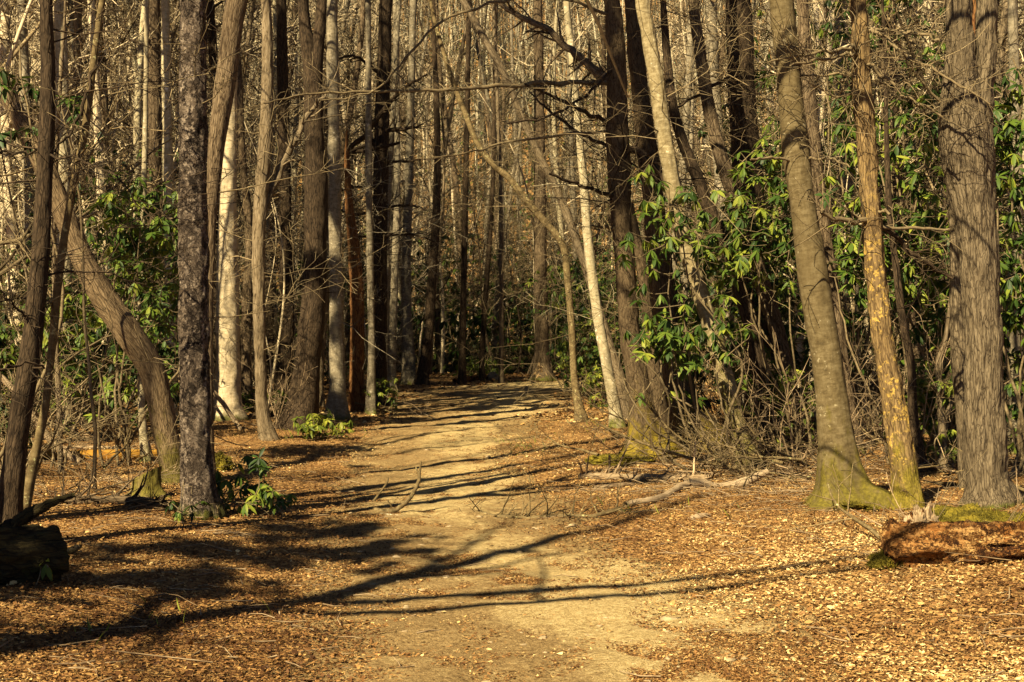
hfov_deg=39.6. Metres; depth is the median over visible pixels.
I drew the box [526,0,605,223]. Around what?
woodland tree
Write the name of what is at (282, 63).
bare tree
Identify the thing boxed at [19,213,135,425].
rhododendron thicket
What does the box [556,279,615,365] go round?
rhododendron thicket
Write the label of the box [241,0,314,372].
woodland tree
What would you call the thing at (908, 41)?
woodland tree
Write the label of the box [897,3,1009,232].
woodland tree
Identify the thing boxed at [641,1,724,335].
woodland tree
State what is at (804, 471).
fallen branch
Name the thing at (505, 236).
sapling
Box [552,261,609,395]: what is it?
rhododendron bush
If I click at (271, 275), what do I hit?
sapling
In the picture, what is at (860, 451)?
fallen branch
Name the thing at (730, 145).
woodland tree
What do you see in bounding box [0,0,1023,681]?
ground
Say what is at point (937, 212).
rhododendron thicket
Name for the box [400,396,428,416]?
fallen branch
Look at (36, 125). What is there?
woodland tree
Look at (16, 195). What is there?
woodland tree
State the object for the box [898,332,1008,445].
twiggy shrub
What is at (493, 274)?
sapling
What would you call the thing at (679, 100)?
woodland tree
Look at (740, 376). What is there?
twiggy shrub
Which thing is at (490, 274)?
sapling
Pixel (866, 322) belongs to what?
woodland tree
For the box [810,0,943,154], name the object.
woodland tree
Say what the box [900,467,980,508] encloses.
fallen branch
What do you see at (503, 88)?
woodland tree
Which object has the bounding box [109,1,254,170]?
woodland tree
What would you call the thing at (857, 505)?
moss hummock
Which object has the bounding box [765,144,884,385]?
rhododendron thicket
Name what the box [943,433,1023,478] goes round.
fallen branch
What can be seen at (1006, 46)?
woodland tree
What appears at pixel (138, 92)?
woodland tree
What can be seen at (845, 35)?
rhododendron bush
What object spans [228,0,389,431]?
bare tree
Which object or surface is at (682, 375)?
rhododendron bush
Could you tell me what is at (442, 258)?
sapling
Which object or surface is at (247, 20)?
woodland tree
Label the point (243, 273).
sapling
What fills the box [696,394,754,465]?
fallen branch
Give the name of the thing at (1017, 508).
fallen branch
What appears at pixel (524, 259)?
sapling
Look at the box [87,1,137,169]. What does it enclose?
woodland tree
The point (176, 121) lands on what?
woodland tree
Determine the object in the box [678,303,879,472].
twiggy shrub
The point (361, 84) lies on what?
woodland tree
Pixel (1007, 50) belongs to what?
woodland tree
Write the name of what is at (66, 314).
rhododendron bush
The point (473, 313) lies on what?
sapling
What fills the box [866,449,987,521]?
fallen branch
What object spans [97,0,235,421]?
bare tree
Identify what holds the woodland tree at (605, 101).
on the ground at (316, 454)
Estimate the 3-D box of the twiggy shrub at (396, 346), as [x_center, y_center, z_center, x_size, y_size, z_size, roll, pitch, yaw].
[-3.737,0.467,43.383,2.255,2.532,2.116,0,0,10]
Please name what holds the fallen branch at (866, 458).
on the ground at (316, 454)
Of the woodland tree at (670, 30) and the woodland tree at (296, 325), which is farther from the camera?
the woodland tree at (670, 30)
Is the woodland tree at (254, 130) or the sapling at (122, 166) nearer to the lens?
the sapling at (122, 166)
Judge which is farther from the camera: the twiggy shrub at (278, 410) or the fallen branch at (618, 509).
the twiggy shrub at (278, 410)
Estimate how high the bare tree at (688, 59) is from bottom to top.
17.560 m
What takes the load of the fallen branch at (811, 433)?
on the ground at (316, 454)
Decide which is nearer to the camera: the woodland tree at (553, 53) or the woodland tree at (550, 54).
the woodland tree at (553, 53)
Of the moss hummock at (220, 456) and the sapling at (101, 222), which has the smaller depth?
the moss hummock at (220, 456)
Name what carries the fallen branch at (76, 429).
on the ground at (316, 454)
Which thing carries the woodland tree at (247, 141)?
on the ground at (316, 454)
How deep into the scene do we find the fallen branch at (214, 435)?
19.98 m
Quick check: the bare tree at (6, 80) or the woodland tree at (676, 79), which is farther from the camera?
the woodland tree at (676, 79)
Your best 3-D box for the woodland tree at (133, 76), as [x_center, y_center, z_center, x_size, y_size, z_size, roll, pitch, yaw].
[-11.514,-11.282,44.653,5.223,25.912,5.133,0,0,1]
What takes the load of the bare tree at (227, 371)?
on the ground at (316, 454)
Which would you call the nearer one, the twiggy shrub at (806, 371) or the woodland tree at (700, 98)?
the twiggy shrub at (806, 371)
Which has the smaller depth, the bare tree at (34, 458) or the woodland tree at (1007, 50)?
the bare tree at (34, 458)
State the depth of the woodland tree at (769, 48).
64.28 m
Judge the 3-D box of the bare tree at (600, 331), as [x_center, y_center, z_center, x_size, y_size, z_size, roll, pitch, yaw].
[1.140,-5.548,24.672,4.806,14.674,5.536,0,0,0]
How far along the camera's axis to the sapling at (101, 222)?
23.81 m
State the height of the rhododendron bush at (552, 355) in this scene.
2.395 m
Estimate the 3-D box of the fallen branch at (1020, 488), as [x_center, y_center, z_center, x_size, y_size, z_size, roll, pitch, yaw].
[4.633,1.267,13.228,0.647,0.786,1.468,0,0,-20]
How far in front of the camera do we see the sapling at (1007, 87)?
28.26 m
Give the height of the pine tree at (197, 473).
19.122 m
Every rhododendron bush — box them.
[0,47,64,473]
[0,313,41,450]
[14,274,179,442]
[34,558,52,588]
[41,277,93,467]
[72,172,179,465]
[165,481,219,526]
[214,447,286,516]
[224,485,297,519]
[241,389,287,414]
[291,409,353,440]
[362,378,405,412]
[441,356,513,376]
[521,266,583,391]
[529,363,546,386]
[546,313,625,381]
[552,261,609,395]
[580,365,607,407]
[615,164,757,471]
[628,325,690,463]
[671,214,808,442]
[722,136,817,461]
[747,365,816,455]
[778,222,870,422]
[812,0,945,436]
[814,90,949,464]
[879,183,956,464]
[916,374,956,471]
[993,58,1023,474]
[1002,300,1023,463]
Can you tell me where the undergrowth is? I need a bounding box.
[2,1,1019,372]
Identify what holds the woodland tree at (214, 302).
on the ground at (316, 454)
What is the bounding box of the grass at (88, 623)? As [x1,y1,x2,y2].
[39,378,738,646]
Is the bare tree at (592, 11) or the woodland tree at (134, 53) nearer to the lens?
the bare tree at (592, 11)
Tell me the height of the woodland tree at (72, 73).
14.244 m
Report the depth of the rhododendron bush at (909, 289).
17.27 m
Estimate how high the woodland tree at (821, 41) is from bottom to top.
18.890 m
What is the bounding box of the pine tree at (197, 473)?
[32,0,239,519]
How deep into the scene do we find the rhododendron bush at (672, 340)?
16.90 m
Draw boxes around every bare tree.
[0,0,95,434]
[0,0,258,508]
[0,0,261,522]
[0,34,179,484]
[1,0,110,414]
[51,0,175,411]
[75,0,230,462]
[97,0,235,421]
[153,0,299,420]
[159,0,349,478]
[161,0,179,423]
[163,0,395,440]
[216,50,278,411]
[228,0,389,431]
[231,0,758,458]
[237,0,358,407]
[240,0,469,419]
[298,0,392,408]
[344,0,417,382]
[356,0,449,384]
[358,0,437,392]
[363,0,426,414]
[390,0,491,384]
[422,0,517,384]
[429,0,647,421]
[454,0,548,382]
[459,0,680,417]
[467,3,528,380]
[474,0,778,452]
[501,0,826,455]
[502,0,803,468]
[505,0,574,380]
[516,1,641,428]
[585,0,715,97]
[604,0,863,442]
[628,0,851,451]
[639,20,693,321]
[689,0,890,510]
[716,0,1023,510]
[721,0,930,453]
[801,0,1004,471]
[819,0,1003,434]
[824,20,850,246]
[834,0,975,489]
[840,0,1018,471]
[924,0,940,352]
[931,0,1023,453]
[937,0,1023,509]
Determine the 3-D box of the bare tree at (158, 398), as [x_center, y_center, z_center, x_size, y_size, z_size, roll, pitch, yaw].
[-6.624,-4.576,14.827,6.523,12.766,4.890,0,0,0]
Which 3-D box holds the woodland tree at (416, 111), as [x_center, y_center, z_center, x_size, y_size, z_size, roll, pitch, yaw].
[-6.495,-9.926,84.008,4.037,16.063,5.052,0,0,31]
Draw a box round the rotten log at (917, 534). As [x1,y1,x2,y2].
[876,501,1023,566]
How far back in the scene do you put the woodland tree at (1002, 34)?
25.24 m
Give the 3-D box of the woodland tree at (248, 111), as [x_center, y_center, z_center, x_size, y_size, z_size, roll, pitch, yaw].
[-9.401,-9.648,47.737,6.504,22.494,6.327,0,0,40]
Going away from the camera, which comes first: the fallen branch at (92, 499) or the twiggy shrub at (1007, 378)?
the fallen branch at (92, 499)
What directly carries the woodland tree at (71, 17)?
on the ground at (316, 454)
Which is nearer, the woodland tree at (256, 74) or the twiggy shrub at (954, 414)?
the twiggy shrub at (954, 414)
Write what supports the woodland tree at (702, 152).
on the ground at (316, 454)
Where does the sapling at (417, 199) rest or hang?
on the ground at (316, 454)
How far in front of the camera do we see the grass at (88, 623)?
13.09 m
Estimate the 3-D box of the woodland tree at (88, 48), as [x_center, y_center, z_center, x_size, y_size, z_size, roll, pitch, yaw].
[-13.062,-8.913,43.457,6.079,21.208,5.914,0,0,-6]
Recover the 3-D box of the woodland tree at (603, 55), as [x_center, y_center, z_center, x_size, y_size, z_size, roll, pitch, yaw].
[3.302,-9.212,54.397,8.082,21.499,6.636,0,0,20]
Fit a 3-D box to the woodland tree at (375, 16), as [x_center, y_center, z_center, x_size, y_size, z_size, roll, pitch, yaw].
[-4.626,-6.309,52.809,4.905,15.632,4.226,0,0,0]
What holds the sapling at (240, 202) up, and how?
on the ground at (316, 454)
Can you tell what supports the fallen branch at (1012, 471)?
on the ground at (316, 454)
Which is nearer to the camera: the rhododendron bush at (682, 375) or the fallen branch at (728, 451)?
the fallen branch at (728, 451)
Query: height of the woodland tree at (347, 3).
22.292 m
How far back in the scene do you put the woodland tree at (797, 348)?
23.82 m
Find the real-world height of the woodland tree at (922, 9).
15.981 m
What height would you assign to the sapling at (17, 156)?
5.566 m
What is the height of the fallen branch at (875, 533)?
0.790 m
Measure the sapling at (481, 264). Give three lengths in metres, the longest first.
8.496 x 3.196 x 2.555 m
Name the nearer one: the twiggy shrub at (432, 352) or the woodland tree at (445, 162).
the twiggy shrub at (432, 352)
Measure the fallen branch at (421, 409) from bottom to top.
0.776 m
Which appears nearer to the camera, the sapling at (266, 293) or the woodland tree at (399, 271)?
the sapling at (266, 293)
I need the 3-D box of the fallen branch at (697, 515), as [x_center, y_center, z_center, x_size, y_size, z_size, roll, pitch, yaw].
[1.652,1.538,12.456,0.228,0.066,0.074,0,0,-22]
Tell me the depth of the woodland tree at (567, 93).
54.46 m
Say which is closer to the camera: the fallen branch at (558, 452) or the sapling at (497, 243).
the fallen branch at (558, 452)
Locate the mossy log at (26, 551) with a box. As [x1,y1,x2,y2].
[0,524,69,584]
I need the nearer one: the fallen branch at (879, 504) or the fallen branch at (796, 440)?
the fallen branch at (879, 504)
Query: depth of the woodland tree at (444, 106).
61.95 m
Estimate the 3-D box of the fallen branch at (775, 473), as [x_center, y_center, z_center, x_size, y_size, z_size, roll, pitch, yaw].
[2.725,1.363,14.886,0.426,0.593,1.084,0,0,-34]
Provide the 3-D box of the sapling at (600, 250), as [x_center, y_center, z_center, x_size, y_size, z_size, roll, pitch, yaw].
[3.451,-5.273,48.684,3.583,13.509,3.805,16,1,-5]
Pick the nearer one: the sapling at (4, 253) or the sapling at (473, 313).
the sapling at (4, 253)
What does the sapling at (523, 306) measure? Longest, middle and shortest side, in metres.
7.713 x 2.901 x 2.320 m
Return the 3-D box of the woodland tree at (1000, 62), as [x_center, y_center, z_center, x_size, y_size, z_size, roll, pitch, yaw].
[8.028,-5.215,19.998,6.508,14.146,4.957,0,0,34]
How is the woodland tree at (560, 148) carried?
on the ground at (316, 454)
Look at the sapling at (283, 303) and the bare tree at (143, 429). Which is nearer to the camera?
the bare tree at (143, 429)
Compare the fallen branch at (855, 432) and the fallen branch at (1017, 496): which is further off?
the fallen branch at (855, 432)
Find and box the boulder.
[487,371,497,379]
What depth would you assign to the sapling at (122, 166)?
28.42 m
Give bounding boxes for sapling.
[0,0,94,215]
[0,0,177,473]
[0,22,79,346]
[0,92,24,311]
[0,101,74,228]
[0,111,112,426]
[0,120,66,342]
[0,150,50,375]
[10,2,177,385]
[14,58,125,401]
[28,73,164,425]
[47,118,146,307]
[55,93,97,489]
[77,0,140,402]
[172,7,303,385]
[176,53,276,245]
[207,60,353,407]
[213,173,293,403]
[213,237,252,363]
[214,122,289,348]
[216,157,298,357]
[237,202,278,359]
[252,137,329,331]
[294,123,364,381]
[344,201,399,360]
[352,67,422,292]
[373,12,433,310]
[373,95,454,295]
[389,110,453,335]
[396,191,506,365]
[400,179,449,329]
[401,124,523,368]
[402,139,432,328]
[411,140,467,368]
[413,180,457,330]
[413,184,454,328]
[423,178,485,333]
[426,220,467,348]
[438,63,573,333]
[443,112,510,333]
[445,94,516,365]
[449,187,507,307]
[452,110,533,303]
[460,203,531,344]
[467,177,521,337]
[469,181,507,313]
[472,144,532,349]
[472,164,532,353]
[479,153,558,318]
[484,161,569,366]
[486,150,553,373]
[486,176,533,338]
[491,179,557,359]
[495,179,528,336]
[504,78,606,366]
[505,163,549,336]
[509,186,577,359]
[515,118,584,287]
[519,140,585,368]
[524,122,564,296]
[527,141,611,373]
[529,130,592,313]
[546,133,589,295]
[546,182,613,310]
[555,109,613,300]
[559,11,687,375]
[633,177,718,399]
[678,0,785,377]
[687,82,796,404]
[756,82,781,301]
[765,0,879,300]
[774,87,934,426]
[782,115,913,427]
[816,1,935,355]
[848,67,942,426]
[849,1,941,333]
[854,0,942,362]
[868,1,937,365]
[916,0,1010,289]
[1003,55,1023,231]
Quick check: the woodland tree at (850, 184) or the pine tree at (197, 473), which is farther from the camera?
the woodland tree at (850, 184)
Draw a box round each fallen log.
[27,449,156,459]
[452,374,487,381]
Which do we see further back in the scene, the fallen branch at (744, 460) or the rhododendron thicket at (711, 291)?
the rhododendron thicket at (711, 291)
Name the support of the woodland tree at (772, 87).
on the ground at (316, 454)
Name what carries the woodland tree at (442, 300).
on the ground at (316, 454)
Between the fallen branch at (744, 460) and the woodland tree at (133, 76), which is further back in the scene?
the woodland tree at (133, 76)
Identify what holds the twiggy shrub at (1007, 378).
on the ground at (316, 454)
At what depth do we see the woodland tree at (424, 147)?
64.27 m
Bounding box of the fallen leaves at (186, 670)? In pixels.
[0,338,1023,681]
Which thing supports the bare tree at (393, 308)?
on the ground at (316, 454)
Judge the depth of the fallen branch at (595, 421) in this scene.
25.53 m
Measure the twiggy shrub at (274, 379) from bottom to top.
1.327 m
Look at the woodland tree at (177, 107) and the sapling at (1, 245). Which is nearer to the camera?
the sapling at (1, 245)
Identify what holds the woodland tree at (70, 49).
on the ground at (316, 454)
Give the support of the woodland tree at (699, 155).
on the ground at (316, 454)
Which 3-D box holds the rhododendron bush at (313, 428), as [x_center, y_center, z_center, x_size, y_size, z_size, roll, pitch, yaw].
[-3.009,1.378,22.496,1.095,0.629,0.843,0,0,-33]
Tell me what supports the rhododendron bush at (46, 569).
on the ground at (316, 454)
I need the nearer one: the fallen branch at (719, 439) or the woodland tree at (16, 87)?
the fallen branch at (719, 439)
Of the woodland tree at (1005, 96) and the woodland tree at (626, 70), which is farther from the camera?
the woodland tree at (626, 70)
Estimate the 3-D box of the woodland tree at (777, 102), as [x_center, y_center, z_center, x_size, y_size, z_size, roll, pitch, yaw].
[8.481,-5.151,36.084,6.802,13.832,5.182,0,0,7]
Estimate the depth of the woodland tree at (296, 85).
40.10 m
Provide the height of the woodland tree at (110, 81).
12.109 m
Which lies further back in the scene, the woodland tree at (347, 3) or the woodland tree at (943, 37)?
the woodland tree at (347, 3)
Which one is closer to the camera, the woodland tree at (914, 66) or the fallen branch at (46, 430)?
the fallen branch at (46, 430)
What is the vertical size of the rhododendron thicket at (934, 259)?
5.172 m
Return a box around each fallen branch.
[0,492,75,526]
[1,374,81,462]
[25,468,60,494]
[34,442,113,499]
[41,438,136,488]
[44,452,179,510]
[46,406,102,441]
[63,429,151,449]
[63,431,112,444]
[64,427,101,449]
[67,544,81,554]
[82,445,143,461]
[84,447,135,485]
[95,416,267,490]
[97,456,177,488]
[98,451,143,489]
[102,402,152,469]
[127,281,179,386]
[132,431,158,462]
[150,393,247,445]
[213,390,241,429]
[220,409,256,431]
[241,415,288,445]
[355,402,406,413]
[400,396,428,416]
[405,395,435,419]
[459,466,660,521]
[502,419,639,467]
[517,419,599,457]
[564,400,596,428]
[565,398,752,472]
[567,409,617,441]
[572,412,626,422]
[577,433,729,482]
[590,426,712,487]
[592,482,640,489]
[601,362,778,481]
[614,383,694,438]
[622,367,723,461]
[623,468,769,506]
[639,427,764,471]
[657,394,783,470]
[661,436,690,467]
[665,429,770,457]
[671,413,731,445]
[672,416,712,465]
[673,426,763,484]
[675,414,792,472]
[688,513,710,519]
[690,419,801,472]
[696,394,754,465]
[697,406,786,471]
[704,407,796,487]
[707,397,723,416]
[711,424,787,474]
[716,381,815,442]
[720,406,812,469]
[720,441,773,473]
[726,438,771,474]
[735,392,792,461]
[750,444,814,485]
[754,412,813,466]
[762,436,815,460]
[764,457,879,539]
[769,412,817,464]
[779,458,871,476]
[781,448,816,486]
[789,437,888,474]
[796,407,817,449]
[800,365,857,403]
[811,408,871,451]
[812,462,939,559]
[815,415,882,471]
[816,525,878,548]
[851,378,881,446]
[852,399,884,453]
[853,413,883,460]
[857,420,884,450]
[860,418,950,476]
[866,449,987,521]
[868,426,956,455]
[869,442,956,485]
[873,415,956,472]
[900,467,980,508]
[918,424,1023,478]
[918,441,958,481]
[920,459,1017,486]
[937,470,1023,483]
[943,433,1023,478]
[945,432,1023,495]
[966,469,1023,521]
[1009,468,1023,477]
[1010,488,1023,521]
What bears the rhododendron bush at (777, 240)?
on the ground at (316, 454)
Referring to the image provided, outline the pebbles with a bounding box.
[344,406,805,681]
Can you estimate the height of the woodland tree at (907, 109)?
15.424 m
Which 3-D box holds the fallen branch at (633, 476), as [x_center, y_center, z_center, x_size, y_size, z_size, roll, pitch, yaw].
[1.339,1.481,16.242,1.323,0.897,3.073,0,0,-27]
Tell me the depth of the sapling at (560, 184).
70.42 m
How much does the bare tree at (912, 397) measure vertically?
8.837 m
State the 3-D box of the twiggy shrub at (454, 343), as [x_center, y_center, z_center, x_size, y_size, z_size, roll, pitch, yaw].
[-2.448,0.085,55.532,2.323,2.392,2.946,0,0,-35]
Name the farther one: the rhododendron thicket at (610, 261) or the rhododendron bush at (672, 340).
the rhododendron thicket at (610, 261)
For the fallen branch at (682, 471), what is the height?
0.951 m
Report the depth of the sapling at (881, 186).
22.49 m
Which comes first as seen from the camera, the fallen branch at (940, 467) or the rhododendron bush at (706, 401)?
the fallen branch at (940, 467)
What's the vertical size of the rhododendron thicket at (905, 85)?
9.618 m
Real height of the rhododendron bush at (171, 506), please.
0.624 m
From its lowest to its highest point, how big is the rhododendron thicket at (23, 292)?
4.940 m
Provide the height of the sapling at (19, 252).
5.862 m
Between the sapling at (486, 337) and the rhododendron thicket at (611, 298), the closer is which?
the sapling at (486, 337)
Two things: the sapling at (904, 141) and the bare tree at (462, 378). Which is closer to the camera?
the sapling at (904, 141)
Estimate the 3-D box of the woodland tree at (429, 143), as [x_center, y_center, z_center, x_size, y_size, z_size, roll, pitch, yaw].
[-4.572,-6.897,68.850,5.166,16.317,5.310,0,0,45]
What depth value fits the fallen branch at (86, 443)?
21.27 m
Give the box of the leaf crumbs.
[305,388,941,681]
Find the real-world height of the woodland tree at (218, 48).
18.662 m
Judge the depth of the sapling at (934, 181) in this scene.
23.71 m
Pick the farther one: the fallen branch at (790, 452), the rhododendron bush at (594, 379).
the rhododendron bush at (594, 379)
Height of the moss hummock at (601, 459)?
0.195 m
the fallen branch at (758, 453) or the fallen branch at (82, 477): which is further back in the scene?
the fallen branch at (758, 453)
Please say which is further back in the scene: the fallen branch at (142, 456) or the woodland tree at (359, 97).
the woodland tree at (359, 97)
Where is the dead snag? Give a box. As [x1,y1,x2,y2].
[294,130,398,411]
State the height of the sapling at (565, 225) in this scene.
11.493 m
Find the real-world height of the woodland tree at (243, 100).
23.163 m
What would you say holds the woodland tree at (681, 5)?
on the ground at (316, 454)
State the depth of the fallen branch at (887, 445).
16.89 m
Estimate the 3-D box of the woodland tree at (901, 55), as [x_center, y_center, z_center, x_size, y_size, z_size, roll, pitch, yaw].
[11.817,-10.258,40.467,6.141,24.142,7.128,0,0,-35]
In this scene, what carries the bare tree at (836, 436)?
on the ground at (316, 454)
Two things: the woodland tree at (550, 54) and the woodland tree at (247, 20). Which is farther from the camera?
the woodland tree at (550, 54)
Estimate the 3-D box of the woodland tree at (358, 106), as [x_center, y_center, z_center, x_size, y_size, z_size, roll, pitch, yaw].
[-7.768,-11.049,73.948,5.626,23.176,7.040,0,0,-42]
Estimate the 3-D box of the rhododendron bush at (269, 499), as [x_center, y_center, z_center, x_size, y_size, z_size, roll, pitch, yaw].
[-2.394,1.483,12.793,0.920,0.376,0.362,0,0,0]
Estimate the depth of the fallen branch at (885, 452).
16.17 m
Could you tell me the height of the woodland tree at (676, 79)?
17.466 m
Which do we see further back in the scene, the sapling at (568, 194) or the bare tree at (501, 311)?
the sapling at (568, 194)
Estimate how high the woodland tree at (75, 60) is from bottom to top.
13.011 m
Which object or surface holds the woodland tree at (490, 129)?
on the ground at (316, 454)
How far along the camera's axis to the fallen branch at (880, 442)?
18.65 m
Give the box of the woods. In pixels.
[10,0,1023,371]
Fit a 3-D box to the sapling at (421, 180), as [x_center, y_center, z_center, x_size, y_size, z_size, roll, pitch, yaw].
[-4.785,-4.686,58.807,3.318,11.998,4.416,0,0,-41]
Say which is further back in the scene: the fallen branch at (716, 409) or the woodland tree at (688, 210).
the woodland tree at (688, 210)
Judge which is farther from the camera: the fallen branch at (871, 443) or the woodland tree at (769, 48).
the woodland tree at (769, 48)
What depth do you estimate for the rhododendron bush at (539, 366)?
40.46 m
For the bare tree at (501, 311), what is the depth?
44.19 m
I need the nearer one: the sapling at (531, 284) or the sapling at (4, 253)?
the sapling at (4, 253)
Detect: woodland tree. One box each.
[0,0,99,217]
[0,0,146,406]
[0,0,175,419]
[0,0,177,376]
[0,0,211,421]
[0,0,256,380]
[0,0,261,341]
[0,2,71,382]
[0,11,54,377]
[0,12,95,245]
[0,14,128,287]
[0,17,70,225]
[3,15,92,334]
[4,4,38,276]
[4,23,127,287]
[6,0,137,278]
[9,14,38,82]
[10,0,138,264]
[11,0,82,120]
[11,1,139,187]
[11,2,131,230]
[11,3,129,233]
[12,0,218,406]
[12,0,273,281]
[12,1,142,209]
[13,0,177,399]
[13,0,178,390]
[16,0,177,233]
[17,8,177,382]
[19,1,261,339]
[39,0,251,217]
[66,18,132,186]
[67,6,304,195]
[69,1,241,231]
[69,2,171,248]
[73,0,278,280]
[82,0,407,234]
[82,2,138,163]
[84,0,303,370]
[84,1,173,250]
[85,0,255,290]
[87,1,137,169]
[91,0,362,393]
[101,3,364,390]
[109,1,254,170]
[111,1,173,204]
[114,0,293,245]
[131,0,430,381]
[136,8,301,292]
[161,0,293,210]
[161,0,299,352]
[170,3,297,302]
[173,1,314,236]
[174,0,354,385]
[178,0,315,264]
[207,12,365,314]
[208,0,357,369]
[216,8,255,202]
[217,0,363,268]
[220,6,291,229]
[237,6,314,291]
[238,0,402,289]
[239,20,304,365]
[240,0,416,334]
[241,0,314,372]
[245,0,365,314]
[245,0,446,313]
[254,2,313,276]
[256,0,430,306]
[259,0,403,360]
[260,0,407,369]
[277,0,365,193]
[288,0,363,301]
[290,0,428,372]
[303,42,400,282]
[338,2,416,197]
[338,18,425,279]
[339,0,452,300]
[339,26,443,323]
[340,0,498,371]
[340,1,377,199]
[341,0,470,329]
[342,0,405,282]
[342,0,492,256]
[343,0,422,253]
[346,0,531,373]
[347,0,483,312]
[349,0,548,369]
[357,1,424,252]
[363,0,524,373]
[364,1,431,177]
[391,0,518,362]
[391,1,492,330]
[399,39,431,205]
[400,35,474,315]
[400,69,489,312]
[405,16,517,309]
[412,125,483,296]
[420,56,463,207]
[431,0,581,368]
[443,4,532,353]
[446,0,533,300]
[457,11,533,335]
[473,0,528,327]
[477,0,634,371]
[480,1,546,258]
[499,0,678,360]
[506,0,639,364]
[517,1,605,339]
[517,7,593,356]
[524,3,694,283]
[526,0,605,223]
[557,0,638,315]
[560,12,629,191]
[564,133,637,282]
[579,69,639,267]
[586,1,632,177]
[587,84,630,212]
[592,0,694,258]
[592,0,727,280]
[593,0,817,404]
[601,8,709,314]
[622,0,726,268]
[626,25,675,202]
[628,3,663,113]
[630,9,683,207]
[631,2,944,421]
[634,16,832,395]
[635,38,706,236]
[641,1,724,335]
[643,0,721,316]
[648,38,703,280]
[653,4,708,194]
[654,12,726,277]
[659,0,725,239]
[665,0,709,269]
[667,0,777,308]
[667,2,729,331]
[674,1,768,265]
[677,0,998,413]
[695,14,767,247]
[697,0,1006,419]
[699,0,725,317]
[713,12,922,189]
[721,1,944,306]
[754,24,797,159]
[755,7,797,191]
[756,0,835,322]
[763,1,945,368]
[772,0,1023,249]
[778,15,1022,411]
[801,0,1023,443]
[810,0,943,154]
[823,0,1023,237]
[832,3,1021,148]
[851,0,1023,226]
[868,0,944,111]
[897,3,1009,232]
[898,0,1023,186]
[899,0,1023,310]
[911,8,1023,427]
[916,0,1023,213]
[936,7,1023,211]
[939,0,1023,258]
[940,10,1023,235]
[1003,27,1023,278]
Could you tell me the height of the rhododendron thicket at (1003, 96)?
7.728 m
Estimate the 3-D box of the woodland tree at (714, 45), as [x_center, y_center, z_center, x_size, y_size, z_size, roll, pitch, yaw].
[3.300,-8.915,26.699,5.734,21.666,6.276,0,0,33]
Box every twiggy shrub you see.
[0,291,133,480]
[0,324,179,474]
[0,377,92,473]
[42,323,149,437]
[112,313,215,399]
[213,357,320,402]
[214,335,317,428]
[266,311,295,378]
[274,306,364,373]
[324,331,367,383]
[364,321,417,372]
[364,342,415,375]
[414,325,449,367]
[416,331,493,371]
[433,325,474,368]
[466,344,512,368]
[467,339,591,373]
[473,320,533,372]
[485,357,736,428]
[516,309,568,373]
[587,309,727,404]
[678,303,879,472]
[697,368,744,421]
[699,320,863,412]
[736,299,876,416]
[788,308,929,428]
[793,296,933,431]
[811,288,1022,472]
[849,368,1015,455]
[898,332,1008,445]
[1003,332,1023,424]
[1004,394,1015,443]
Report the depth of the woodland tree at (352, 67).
76.07 m
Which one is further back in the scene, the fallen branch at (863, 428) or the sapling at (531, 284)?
the sapling at (531, 284)
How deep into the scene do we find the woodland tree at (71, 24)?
30.95 m
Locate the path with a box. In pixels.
[248,378,852,681]
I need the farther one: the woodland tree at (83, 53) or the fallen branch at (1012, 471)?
the woodland tree at (83, 53)
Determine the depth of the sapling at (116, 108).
29.62 m
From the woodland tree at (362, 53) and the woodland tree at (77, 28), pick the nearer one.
the woodland tree at (77, 28)
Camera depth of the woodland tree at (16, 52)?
21.62 m
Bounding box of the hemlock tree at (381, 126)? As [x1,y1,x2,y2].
[294,0,466,407]
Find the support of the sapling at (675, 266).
on the ground at (316, 454)
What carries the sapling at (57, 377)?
on the ground at (316, 454)
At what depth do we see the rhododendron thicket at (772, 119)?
26.60 m
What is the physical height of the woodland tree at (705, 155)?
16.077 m
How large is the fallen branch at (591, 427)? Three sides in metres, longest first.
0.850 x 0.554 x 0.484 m
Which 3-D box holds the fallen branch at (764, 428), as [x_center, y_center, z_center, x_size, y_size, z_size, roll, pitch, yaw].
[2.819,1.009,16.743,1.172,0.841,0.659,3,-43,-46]
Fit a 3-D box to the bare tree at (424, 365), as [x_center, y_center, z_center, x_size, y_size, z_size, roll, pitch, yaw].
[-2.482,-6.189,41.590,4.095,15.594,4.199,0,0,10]
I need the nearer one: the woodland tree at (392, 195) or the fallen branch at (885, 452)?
the fallen branch at (885, 452)
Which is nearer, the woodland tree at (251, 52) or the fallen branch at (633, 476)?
the fallen branch at (633, 476)
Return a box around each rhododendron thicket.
[0,235,100,427]
[2,144,153,427]
[19,131,179,418]
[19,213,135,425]
[95,210,179,401]
[293,259,366,382]
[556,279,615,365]
[573,273,639,387]
[584,226,644,341]
[585,267,640,339]
[588,237,648,366]
[692,189,812,419]
[697,105,884,393]
[706,147,871,415]
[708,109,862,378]
[715,1,940,418]
[756,1,944,396]
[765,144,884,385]
[823,142,1002,401]
[825,110,1010,397]
[841,140,1003,376]
[860,156,1023,383]
[863,108,1010,338]
[872,46,1009,341]
[891,198,1010,376]
[938,70,1023,280]
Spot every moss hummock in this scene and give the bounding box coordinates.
[215,450,235,471]
[584,452,656,465]
[840,499,889,511]
[866,548,904,569]
[932,502,1023,521]
[933,513,960,521]
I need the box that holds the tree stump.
[124,466,171,498]
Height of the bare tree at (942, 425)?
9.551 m
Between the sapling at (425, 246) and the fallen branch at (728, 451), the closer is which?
the fallen branch at (728, 451)
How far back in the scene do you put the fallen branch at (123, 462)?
14.76 m

